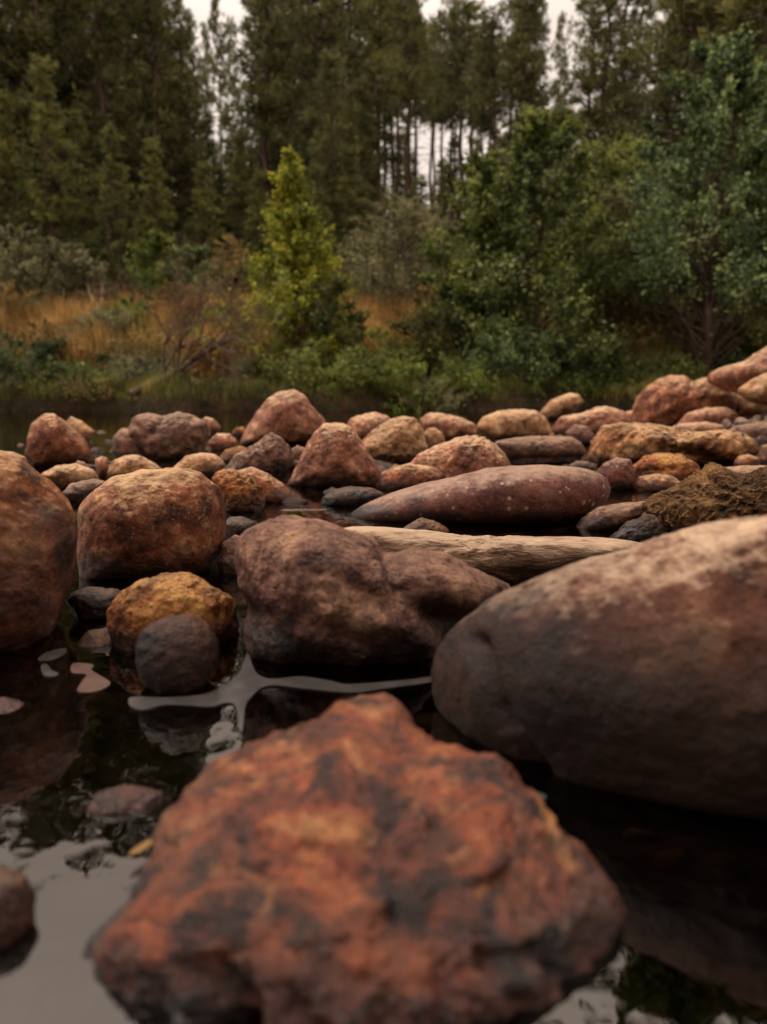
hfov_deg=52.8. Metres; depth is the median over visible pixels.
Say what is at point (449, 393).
weed clump
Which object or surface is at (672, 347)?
shaded grass
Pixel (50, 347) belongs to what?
shrub
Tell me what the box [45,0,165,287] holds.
pine tree
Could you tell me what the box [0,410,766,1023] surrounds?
river water
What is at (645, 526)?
flat stone
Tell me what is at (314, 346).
shrub
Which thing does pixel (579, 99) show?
pine tree
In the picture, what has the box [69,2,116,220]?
pine tree
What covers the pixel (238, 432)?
pebble
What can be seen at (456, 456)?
river rock
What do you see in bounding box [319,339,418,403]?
shrub
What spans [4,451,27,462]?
flat stone
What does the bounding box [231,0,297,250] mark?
pine tree
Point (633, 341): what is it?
weed clump
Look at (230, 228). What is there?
pine tree
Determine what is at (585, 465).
pebble
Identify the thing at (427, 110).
pine tree
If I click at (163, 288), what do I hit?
shrub
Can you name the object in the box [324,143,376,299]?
pine tree
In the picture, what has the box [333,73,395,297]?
pine tree
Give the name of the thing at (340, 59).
pine tree
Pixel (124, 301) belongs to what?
weed clump
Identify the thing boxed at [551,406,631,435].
river rock
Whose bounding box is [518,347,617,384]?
weed clump
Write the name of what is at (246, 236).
pine tree
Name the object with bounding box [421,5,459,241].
pine tree
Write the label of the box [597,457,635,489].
river rock
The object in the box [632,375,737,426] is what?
boulder
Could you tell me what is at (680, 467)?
river rock
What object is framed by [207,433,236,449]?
river rock
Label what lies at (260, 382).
weed clump
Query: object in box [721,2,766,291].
pine tree
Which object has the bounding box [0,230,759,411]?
riverbank terrain
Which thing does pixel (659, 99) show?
pine tree
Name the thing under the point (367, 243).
pine tree
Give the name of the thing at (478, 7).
pine tree
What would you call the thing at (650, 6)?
pine tree
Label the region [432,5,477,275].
pine tree
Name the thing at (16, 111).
pine tree
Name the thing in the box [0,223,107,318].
shrub
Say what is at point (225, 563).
river rock
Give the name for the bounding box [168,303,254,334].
weed clump
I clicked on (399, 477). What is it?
river rock
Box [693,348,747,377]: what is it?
shrub
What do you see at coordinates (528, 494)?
boulder
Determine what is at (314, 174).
pine tree
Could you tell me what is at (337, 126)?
pine tree
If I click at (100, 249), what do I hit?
pine tree
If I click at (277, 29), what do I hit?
pine tree
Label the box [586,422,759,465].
boulder
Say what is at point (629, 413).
pebble
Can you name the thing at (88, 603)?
flat stone
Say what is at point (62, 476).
flat stone
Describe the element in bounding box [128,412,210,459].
boulder
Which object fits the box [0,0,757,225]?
sky
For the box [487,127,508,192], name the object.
pine tree
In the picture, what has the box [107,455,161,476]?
river rock
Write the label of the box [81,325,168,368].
weed clump
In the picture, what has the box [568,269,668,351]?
shrub
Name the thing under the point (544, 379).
weed clump
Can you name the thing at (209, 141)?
pine tree
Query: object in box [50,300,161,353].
shrub
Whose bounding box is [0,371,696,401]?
bank weeds
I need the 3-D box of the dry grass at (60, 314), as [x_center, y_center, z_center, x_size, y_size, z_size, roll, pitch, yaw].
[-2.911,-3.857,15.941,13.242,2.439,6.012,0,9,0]
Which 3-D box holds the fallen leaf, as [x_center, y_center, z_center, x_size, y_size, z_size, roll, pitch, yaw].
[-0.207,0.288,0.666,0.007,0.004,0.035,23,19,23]
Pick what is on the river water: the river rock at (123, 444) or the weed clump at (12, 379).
the river rock at (123, 444)
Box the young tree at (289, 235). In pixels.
[188,145,372,379]
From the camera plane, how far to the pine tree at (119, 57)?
24.80 m
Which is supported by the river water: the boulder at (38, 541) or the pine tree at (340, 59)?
the boulder at (38, 541)
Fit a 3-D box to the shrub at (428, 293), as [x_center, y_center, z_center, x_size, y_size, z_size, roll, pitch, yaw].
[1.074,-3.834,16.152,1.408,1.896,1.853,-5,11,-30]
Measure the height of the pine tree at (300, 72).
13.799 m
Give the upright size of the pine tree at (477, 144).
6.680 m
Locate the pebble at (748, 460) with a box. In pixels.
[734,454,760,465]
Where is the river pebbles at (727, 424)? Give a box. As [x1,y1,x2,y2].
[17,411,766,465]
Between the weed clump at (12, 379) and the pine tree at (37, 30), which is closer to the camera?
the weed clump at (12, 379)
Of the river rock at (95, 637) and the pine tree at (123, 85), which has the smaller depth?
the river rock at (95, 637)
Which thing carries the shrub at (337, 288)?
on the riverbank terrain at (144, 402)
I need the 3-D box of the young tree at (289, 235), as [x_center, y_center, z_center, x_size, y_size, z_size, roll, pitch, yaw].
[-1.779,-4.524,14.519,3.192,4.351,3.410,0,9,0]
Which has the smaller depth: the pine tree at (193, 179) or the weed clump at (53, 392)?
the weed clump at (53, 392)
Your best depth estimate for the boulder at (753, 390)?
6.05 m
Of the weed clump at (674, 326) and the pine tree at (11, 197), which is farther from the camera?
the pine tree at (11, 197)
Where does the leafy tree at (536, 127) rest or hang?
on the riverbank terrain at (144, 402)
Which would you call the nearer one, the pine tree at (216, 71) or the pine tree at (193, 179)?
the pine tree at (193, 179)
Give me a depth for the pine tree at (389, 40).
27.60 m
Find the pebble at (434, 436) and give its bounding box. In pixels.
[424,428,444,448]
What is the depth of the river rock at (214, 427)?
6.29 m
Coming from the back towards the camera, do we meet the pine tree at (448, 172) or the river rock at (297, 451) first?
the pine tree at (448, 172)
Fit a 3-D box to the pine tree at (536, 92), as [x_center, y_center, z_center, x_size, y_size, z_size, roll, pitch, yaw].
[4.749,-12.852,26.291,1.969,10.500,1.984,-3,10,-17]
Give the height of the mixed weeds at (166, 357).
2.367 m
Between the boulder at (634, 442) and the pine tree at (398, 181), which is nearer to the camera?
the boulder at (634, 442)
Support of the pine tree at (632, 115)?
on the riverbank terrain at (144, 402)
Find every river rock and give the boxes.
[0,697,23,712]
[0,864,35,948]
[62,479,104,501]
[66,417,94,443]
[78,627,112,646]
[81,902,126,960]
[88,785,163,815]
[106,572,239,651]
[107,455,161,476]
[111,428,143,458]
[135,614,218,693]
[173,453,224,477]
[203,417,220,435]
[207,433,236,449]
[211,468,265,511]
[217,535,238,573]
[219,446,246,461]
[238,467,293,502]
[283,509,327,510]
[291,445,304,460]
[320,486,383,505]
[347,412,389,440]
[376,463,445,489]
[404,518,448,532]
[410,435,510,477]
[419,412,476,439]
[540,393,582,418]
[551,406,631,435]
[565,424,594,443]
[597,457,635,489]
[631,473,680,491]
[633,452,699,480]
[677,407,737,423]
[726,465,766,475]
[729,422,766,437]
[757,444,766,464]
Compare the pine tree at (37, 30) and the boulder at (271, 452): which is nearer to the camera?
the boulder at (271, 452)
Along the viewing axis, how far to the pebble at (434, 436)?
5.05 m
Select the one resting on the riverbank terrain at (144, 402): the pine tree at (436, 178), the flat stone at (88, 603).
the pine tree at (436, 178)
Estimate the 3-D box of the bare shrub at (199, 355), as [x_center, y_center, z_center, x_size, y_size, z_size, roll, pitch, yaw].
[-2.879,-3.191,12.280,2.761,2.746,2.805,0,9,0]
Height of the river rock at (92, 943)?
0.054 m
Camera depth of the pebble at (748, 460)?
3.74 m
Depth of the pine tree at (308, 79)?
31.16 m
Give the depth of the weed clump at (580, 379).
12.99 m
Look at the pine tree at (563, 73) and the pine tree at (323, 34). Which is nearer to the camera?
the pine tree at (323, 34)
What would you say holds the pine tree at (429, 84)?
on the riverbank terrain at (144, 402)
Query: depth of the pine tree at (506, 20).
30.32 m
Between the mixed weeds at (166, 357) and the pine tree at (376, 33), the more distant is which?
the pine tree at (376, 33)
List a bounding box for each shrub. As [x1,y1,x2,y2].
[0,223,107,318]
[0,279,41,338]
[0,330,123,387]
[3,236,125,311]
[9,353,130,401]
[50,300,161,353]
[104,353,170,389]
[107,229,292,397]
[114,229,198,306]
[127,278,213,334]
[132,325,207,359]
[143,242,239,305]
[194,233,262,316]
[204,352,290,386]
[233,335,385,390]
[284,274,382,379]
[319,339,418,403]
[327,188,458,317]
[374,353,448,410]
[380,297,498,375]
[383,281,440,340]
[426,352,505,400]
[456,320,572,387]
[518,329,662,398]
[567,180,699,337]
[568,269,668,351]
[598,345,721,387]
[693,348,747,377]
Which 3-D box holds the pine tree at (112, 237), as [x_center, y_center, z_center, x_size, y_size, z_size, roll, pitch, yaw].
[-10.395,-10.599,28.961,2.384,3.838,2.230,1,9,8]
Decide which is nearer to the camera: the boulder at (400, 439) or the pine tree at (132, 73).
the boulder at (400, 439)
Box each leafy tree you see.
[399,100,660,379]
[407,147,547,359]
[525,128,684,322]
[567,22,766,376]
[671,44,766,357]
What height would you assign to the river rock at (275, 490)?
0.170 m
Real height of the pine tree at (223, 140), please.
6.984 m
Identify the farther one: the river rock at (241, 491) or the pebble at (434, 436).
the pebble at (434, 436)
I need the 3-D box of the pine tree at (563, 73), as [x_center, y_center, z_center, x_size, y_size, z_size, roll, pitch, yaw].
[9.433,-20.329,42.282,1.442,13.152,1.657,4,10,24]
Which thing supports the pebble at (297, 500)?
in the river water
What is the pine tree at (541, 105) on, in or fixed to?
on the riverbank terrain at (144, 402)
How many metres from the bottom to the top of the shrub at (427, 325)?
2.026 m
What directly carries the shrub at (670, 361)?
on the riverbank terrain at (144, 402)
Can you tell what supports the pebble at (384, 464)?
on the river water
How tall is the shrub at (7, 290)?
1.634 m
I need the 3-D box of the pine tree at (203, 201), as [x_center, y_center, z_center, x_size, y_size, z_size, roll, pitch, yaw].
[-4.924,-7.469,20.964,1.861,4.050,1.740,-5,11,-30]
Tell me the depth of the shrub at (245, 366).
13.67 m
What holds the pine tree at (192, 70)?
on the riverbank terrain at (144, 402)
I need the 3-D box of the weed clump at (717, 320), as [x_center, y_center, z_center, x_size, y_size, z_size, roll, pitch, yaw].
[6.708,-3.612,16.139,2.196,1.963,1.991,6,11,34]
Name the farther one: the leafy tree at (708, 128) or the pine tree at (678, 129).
the pine tree at (678, 129)
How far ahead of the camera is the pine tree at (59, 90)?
31.49 m
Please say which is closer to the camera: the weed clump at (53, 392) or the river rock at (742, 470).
the river rock at (742, 470)
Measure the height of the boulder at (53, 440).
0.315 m
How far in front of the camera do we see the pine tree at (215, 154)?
45.81 m
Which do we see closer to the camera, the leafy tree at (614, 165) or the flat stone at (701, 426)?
the flat stone at (701, 426)
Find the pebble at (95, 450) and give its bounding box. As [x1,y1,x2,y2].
[91,447,103,452]
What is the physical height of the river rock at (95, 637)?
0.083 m
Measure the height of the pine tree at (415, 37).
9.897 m
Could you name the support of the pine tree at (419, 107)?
on the riverbank terrain at (144, 402)
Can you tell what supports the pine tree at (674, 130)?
on the riverbank terrain at (144, 402)
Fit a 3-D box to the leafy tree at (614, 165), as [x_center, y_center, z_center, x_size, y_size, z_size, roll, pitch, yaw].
[4.897,-5.834,17.052,3.625,4.767,3.847,-8,12,-42]
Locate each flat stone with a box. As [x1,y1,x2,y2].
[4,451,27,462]
[41,463,98,487]
[66,586,120,620]
[226,516,257,533]
[495,436,585,464]
[576,501,644,530]
[610,512,667,542]
[673,422,725,431]
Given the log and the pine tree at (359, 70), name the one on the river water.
the log
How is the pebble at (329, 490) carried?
in the river water
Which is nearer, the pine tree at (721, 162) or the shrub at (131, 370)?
the shrub at (131, 370)
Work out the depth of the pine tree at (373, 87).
35.19 m
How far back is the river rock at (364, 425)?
5.18 m
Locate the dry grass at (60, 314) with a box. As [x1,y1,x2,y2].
[0,283,553,379]
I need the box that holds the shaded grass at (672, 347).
[490,293,765,379]
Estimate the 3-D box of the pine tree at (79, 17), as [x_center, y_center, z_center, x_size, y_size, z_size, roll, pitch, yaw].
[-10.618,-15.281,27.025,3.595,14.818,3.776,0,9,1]
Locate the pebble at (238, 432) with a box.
[232,427,245,436]
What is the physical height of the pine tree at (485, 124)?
9.082 m
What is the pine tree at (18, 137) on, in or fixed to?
on the riverbank terrain at (144, 402)
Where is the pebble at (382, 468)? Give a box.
[379,466,386,471]
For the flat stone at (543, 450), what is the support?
on the river water
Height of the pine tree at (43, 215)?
6.298 m
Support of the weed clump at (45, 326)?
on the riverbank terrain at (144, 402)
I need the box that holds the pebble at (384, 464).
[375,460,393,466]
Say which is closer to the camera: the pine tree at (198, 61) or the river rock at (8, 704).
the river rock at (8, 704)
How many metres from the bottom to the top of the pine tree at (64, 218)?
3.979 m
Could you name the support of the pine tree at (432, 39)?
on the riverbank terrain at (144, 402)
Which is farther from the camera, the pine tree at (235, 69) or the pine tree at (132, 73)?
the pine tree at (235, 69)
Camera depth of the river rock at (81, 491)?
2.72 m
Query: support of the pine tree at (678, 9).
on the riverbank terrain at (144, 402)
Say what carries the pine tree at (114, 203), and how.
on the riverbank terrain at (144, 402)
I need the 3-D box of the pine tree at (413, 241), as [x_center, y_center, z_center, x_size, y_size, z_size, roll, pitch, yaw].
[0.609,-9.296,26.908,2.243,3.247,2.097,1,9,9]
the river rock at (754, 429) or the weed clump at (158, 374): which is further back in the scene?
the weed clump at (158, 374)
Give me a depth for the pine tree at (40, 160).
28.32 m
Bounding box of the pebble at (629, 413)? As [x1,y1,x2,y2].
[625,410,631,421]
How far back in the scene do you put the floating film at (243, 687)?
1.03 m
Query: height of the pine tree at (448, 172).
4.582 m
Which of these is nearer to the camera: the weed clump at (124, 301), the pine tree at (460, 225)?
the weed clump at (124, 301)
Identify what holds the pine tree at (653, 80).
on the riverbank terrain at (144, 402)
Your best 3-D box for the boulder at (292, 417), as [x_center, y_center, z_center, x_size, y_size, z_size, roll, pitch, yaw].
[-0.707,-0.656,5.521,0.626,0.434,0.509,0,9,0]
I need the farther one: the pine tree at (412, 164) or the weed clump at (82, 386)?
the pine tree at (412, 164)
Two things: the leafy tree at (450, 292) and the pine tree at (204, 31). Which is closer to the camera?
the leafy tree at (450, 292)
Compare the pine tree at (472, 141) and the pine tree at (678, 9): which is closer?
the pine tree at (678, 9)
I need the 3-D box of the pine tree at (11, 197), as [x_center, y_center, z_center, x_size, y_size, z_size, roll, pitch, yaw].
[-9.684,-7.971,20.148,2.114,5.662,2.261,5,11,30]
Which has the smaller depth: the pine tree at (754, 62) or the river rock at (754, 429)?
the river rock at (754, 429)
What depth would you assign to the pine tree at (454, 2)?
37.61 m
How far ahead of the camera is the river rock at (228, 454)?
4.17 m
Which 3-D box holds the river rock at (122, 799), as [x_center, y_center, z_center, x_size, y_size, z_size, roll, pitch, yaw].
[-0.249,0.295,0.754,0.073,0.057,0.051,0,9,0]
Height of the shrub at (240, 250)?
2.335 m
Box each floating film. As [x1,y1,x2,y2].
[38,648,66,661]
[41,664,57,677]
[71,663,109,693]
[128,652,431,732]
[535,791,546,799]
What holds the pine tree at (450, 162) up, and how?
on the riverbank terrain at (144, 402)
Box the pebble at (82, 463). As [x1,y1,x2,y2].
[76,461,89,467]
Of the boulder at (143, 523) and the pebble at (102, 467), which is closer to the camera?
the boulder at (143, 523)
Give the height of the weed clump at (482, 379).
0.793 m
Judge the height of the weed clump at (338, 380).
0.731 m
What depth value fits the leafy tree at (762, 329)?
14.09 m
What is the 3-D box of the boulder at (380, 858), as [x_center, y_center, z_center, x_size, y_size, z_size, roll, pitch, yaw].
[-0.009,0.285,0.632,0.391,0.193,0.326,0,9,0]
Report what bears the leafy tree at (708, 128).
on the riverbank terrain at (144, 402)
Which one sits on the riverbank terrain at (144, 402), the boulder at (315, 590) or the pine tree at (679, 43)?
the pine tree at (679, 43)
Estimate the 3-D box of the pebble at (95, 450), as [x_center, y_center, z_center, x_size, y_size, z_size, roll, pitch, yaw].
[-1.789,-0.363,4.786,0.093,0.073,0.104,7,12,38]
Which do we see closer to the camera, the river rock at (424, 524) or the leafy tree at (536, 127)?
the river rock at (424, 524)
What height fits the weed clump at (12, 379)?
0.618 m
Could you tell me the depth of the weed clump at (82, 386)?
13.07 m
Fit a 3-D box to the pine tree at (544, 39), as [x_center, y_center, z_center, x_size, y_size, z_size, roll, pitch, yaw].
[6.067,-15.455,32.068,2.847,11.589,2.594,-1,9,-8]
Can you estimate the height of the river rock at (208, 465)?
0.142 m
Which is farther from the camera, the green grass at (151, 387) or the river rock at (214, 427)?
the green grass at (151, 387)
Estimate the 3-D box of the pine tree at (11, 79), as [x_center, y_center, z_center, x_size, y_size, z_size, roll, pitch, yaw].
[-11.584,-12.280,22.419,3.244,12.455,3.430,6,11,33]
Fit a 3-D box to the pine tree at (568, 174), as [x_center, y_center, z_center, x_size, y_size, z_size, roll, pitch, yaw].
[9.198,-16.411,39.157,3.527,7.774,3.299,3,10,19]
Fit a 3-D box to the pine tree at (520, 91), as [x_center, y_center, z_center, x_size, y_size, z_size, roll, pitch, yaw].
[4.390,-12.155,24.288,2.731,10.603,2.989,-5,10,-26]
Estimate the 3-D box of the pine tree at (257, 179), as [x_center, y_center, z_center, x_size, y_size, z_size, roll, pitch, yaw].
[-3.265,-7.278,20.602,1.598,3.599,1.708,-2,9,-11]
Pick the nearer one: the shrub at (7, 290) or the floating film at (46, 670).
the floating film at (46, 670)
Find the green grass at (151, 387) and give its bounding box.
[12,340,742,393]
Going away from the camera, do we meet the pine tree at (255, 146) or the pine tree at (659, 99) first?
the pine tree at (659, 99)
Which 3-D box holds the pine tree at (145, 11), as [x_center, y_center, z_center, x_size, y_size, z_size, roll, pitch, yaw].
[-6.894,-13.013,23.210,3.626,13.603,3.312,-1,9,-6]
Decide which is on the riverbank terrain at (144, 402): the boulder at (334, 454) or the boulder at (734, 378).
the boulder at (734, 378)
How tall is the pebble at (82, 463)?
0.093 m
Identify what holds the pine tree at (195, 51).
on the riverbank terrain at (144, 402)
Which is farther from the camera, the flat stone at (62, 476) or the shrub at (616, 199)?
the shrub at (616, 199)
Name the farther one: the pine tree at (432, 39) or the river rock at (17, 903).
the pine tree at (432, 39)
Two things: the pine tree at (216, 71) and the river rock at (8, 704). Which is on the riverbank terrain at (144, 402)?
the pine tree at (216, 71)
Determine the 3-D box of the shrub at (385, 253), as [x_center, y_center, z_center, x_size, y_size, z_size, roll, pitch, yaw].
[0.273,-5.471,17.856,3.852,3.737,4.084,-6,11,-33]
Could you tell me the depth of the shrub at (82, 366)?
13.27 m
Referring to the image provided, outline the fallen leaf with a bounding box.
[128,839,151,855]
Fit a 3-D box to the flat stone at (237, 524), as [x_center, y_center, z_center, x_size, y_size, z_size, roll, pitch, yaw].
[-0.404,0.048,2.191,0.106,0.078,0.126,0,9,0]
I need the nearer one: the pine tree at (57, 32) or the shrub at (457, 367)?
the shrub at (457, 367)
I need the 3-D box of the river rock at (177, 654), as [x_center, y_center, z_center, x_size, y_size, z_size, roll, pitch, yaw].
[-0.280,0.200,1.053,0.108,0.117,0.094,0,9,0]
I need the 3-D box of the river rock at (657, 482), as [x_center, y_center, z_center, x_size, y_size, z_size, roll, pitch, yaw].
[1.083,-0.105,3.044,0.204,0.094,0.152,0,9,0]
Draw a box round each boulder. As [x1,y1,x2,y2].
[0,450,77,651]
[24,413,95,467]
[77,467,226,579]
[92,692,626,1023]
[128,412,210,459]
[225,432,293,471]
[234,515,510,665]
[240,389,325,444]
[288,422,381,486]
[351,465,610,524]
[362,416,427,461]
[431,515,766,819]
[477,409,550,438]
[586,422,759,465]
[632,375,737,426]
[641,462,766,533]
[707,346,766,393]
[735,393,766,417]
[737,373,766,406]
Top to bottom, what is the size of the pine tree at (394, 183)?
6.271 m
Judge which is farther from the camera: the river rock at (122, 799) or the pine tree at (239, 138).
the pine tree at (239, 138)
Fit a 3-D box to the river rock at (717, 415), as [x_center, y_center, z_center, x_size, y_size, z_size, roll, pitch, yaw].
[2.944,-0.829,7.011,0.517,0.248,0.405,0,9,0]
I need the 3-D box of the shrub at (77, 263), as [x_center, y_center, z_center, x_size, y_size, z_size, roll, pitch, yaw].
[-7.374,-4.864,17.790,2.778,2.848,2.536,-5,10,-26]
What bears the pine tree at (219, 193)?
on the riverbank terrain at (144, 402)
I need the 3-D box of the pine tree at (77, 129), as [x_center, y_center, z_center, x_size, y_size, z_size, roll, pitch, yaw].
[-8.204,-8.128,20.936,2.139,5.388,2.001,8,12,42]
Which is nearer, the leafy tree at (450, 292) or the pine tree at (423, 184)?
the leafy tree at (450, 292)
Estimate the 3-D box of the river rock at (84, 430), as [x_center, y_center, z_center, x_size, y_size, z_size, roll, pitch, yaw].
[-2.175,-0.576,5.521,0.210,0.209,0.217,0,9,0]
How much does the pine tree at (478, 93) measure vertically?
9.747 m
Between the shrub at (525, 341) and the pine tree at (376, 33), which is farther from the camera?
the pine tree at (376, 33)
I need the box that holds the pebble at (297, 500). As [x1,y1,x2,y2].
[282,497,307,503]
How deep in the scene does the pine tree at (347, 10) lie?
26.57 m
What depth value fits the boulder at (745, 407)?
7.46 m
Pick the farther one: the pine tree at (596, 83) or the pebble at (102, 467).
the pine tree at (596, 83)
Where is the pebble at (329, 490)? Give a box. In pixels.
[323,487,335,492]
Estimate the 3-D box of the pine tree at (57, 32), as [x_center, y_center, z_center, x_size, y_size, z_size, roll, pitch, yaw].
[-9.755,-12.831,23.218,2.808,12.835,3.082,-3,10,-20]
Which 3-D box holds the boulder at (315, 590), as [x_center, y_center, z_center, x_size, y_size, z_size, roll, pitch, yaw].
[-0.014,0.138,1.240,0.450,0.273,0.338,0,9,0]
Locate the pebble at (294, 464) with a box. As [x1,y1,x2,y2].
[291,460,298,468]
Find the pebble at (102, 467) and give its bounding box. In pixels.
[95,456,108,475]
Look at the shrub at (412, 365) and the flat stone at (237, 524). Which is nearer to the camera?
the flat stone at (237, 524)
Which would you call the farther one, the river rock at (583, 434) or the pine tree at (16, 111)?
the pine tree at (16, 111)
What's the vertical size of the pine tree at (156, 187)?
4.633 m
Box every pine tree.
[0,0,39,251]
[0,0,80,245]
[0,0,96,237]
[0,1,52,224]
[0,14,33,243]
[0,89,48,290]
[3,39,64,233]
[4,52,98,299]
[7,0,101,288]
[29,0,120,247]
[34,1,94,227]
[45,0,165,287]
[45,106,129,299]
[51,187,90,278]
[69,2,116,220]
[75,0,179,282]
[75,203,113,276]
[84,120,159,304]
[89,1,134,224]
[90,0,215,297]
[94,190,129,274]
[106,7,168,261]
[120,1,215,237]
[122,134,191,298]
[142,0,221,266]
[160,89,222,274]
[167,27,211,195]
[182,160,235,295]
[183,8,209,157]
[191,109,239,278]
[196,21,221,215]
[197,104,249,267]
[198,168,239,277]
[201,0,234,190]
[211,141,224,216]
[212,123,274,297]
[213,0,317,278]
[218,163,261,278]
[221,14,248,173]
[222,0,298,190]
[227,170,281,272]
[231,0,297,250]
[234,168,282,298]
[241,0,335,283]
[244,1,303,142]
[267,0,370,249]
[274,0,344,191]
[298,0,391,275]
[300,162,347,305]
[301,46,364,257]
[319,0,365,190]
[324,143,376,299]
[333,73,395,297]
[336,0,381,249]
[341,0,415,288]
[342,0,391,245]
[343,194,388,270]
[353,0,398,270]
[364,4,409,228]
[368,0,417,259]
[369,0,434,297]
[375,11,389,215]
[381,0,438,264]
[382,194,421,286]
[383,132,422,262]
[387,11,447,256]
[387,150,425,241]
[389,174,444,282]
[402,2,435,169]
[417,20,440,208]
[418,156,463,261]
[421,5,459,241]
[425,15,443,200]
[426,163,461,273]
[431,0,491,244]
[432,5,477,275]
[435,0,472,247]
[437,133,465,246]
[447,25,487,179]
[448,212,483,259]
[457,2,528,258]
[458,137,488,216]
[461,0,485,159]
[463,12,501,158]
[473,53,507,182]
[482,0,562,284]
[486,0,540,192]
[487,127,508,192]
[495,0,554,200]
[497,0,566,274]
[522,87,549,227]
[532,186,571,268]
[539,106,575,249]
[545,10,570,108]
[551,0,633,220]
[555,0,646,246]
[576,0,661,170]
[593,0,766,302]
[609,0,659,176]
[635,3,719,286]
[637,1,693,175]
[645,0,766,296]
[666,92,719,179]
[671,0,766,281]
[679,0,766,316]
[684,80,750,249]
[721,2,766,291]
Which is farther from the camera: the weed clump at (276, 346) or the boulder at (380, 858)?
the weed clump at (276, 346)
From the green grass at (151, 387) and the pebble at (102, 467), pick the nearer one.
the pebble at (102, 467)
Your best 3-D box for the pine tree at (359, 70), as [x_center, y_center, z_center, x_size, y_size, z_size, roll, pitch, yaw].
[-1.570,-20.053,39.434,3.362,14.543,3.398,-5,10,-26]
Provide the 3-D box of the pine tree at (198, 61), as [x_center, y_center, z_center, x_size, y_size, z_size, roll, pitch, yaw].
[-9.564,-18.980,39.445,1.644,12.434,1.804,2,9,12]
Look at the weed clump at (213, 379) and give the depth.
13.03 m
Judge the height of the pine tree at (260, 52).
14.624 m
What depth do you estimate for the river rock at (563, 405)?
9.52 m
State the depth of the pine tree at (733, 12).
17.31 m
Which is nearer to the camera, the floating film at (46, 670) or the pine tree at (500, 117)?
the floating film at (46, 670)
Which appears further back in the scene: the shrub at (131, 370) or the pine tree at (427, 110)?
the pine tree at (427, 110)
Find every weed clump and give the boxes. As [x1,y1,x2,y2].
[0,372,47,392]
[1,317,88,373]
[18,382,80,401]
[46,368,128,405]
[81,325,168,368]
[89,295,163,344]
[115,363,211,384]
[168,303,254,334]
[184,368,262,392]
[230,374,284,390]
[244,333,304,381]
[306,370,371,398]
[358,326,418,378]
[397,376,477,411]
[457,365,542,398]
[510,372,591,401]
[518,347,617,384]
[553,362,639,410]
[602,319,679,361]
[638,299,698,353]
[670,298,759,347]
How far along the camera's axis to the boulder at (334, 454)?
3.11 m
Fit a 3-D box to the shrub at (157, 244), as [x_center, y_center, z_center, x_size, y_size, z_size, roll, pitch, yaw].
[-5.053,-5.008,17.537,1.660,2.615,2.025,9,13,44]
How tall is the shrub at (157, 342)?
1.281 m
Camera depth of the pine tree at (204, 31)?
42.48 m
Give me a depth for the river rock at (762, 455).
3.81 m
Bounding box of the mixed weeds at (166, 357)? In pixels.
[0,288,549,386]
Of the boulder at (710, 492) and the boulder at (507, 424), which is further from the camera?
the boulder at (507, 424)
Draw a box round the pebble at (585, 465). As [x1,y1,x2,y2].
[568,461,594,469]
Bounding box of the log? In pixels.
[344,526,638,584]
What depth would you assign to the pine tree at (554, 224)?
34.08 m
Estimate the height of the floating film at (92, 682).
0.002 m
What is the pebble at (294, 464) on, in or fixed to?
in the river water
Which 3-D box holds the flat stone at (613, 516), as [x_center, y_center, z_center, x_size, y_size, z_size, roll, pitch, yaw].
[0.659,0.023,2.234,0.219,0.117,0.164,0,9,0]
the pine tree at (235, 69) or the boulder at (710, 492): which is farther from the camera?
the pine tree at (235, 69)
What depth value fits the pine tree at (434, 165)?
44.26 m
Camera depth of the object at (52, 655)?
1.16 m
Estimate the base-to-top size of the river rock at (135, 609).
0.155 m
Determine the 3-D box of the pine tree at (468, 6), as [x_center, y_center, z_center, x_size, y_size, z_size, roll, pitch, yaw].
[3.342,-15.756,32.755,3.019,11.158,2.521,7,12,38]
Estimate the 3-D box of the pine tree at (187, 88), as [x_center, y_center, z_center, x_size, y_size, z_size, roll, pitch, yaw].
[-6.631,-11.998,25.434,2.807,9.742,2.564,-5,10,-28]
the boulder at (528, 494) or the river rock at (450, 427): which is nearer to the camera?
the boulder at (528, 494)
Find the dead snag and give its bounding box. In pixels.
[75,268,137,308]
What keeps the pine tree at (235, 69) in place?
on the riverbank terrain at (144, 402)
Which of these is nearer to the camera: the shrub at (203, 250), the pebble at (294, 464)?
the pebble at (294, 464)
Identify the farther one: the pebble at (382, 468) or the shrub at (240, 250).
the shrub at (240, 250)
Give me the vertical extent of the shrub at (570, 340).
1.657 m
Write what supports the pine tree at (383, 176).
on the riverbank terrain at (144, 402)
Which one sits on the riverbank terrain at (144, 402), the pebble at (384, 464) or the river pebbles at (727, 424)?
the river pebbles at (727, 424)
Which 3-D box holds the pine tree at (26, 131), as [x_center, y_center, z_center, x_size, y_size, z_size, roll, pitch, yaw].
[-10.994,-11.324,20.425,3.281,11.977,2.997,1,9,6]

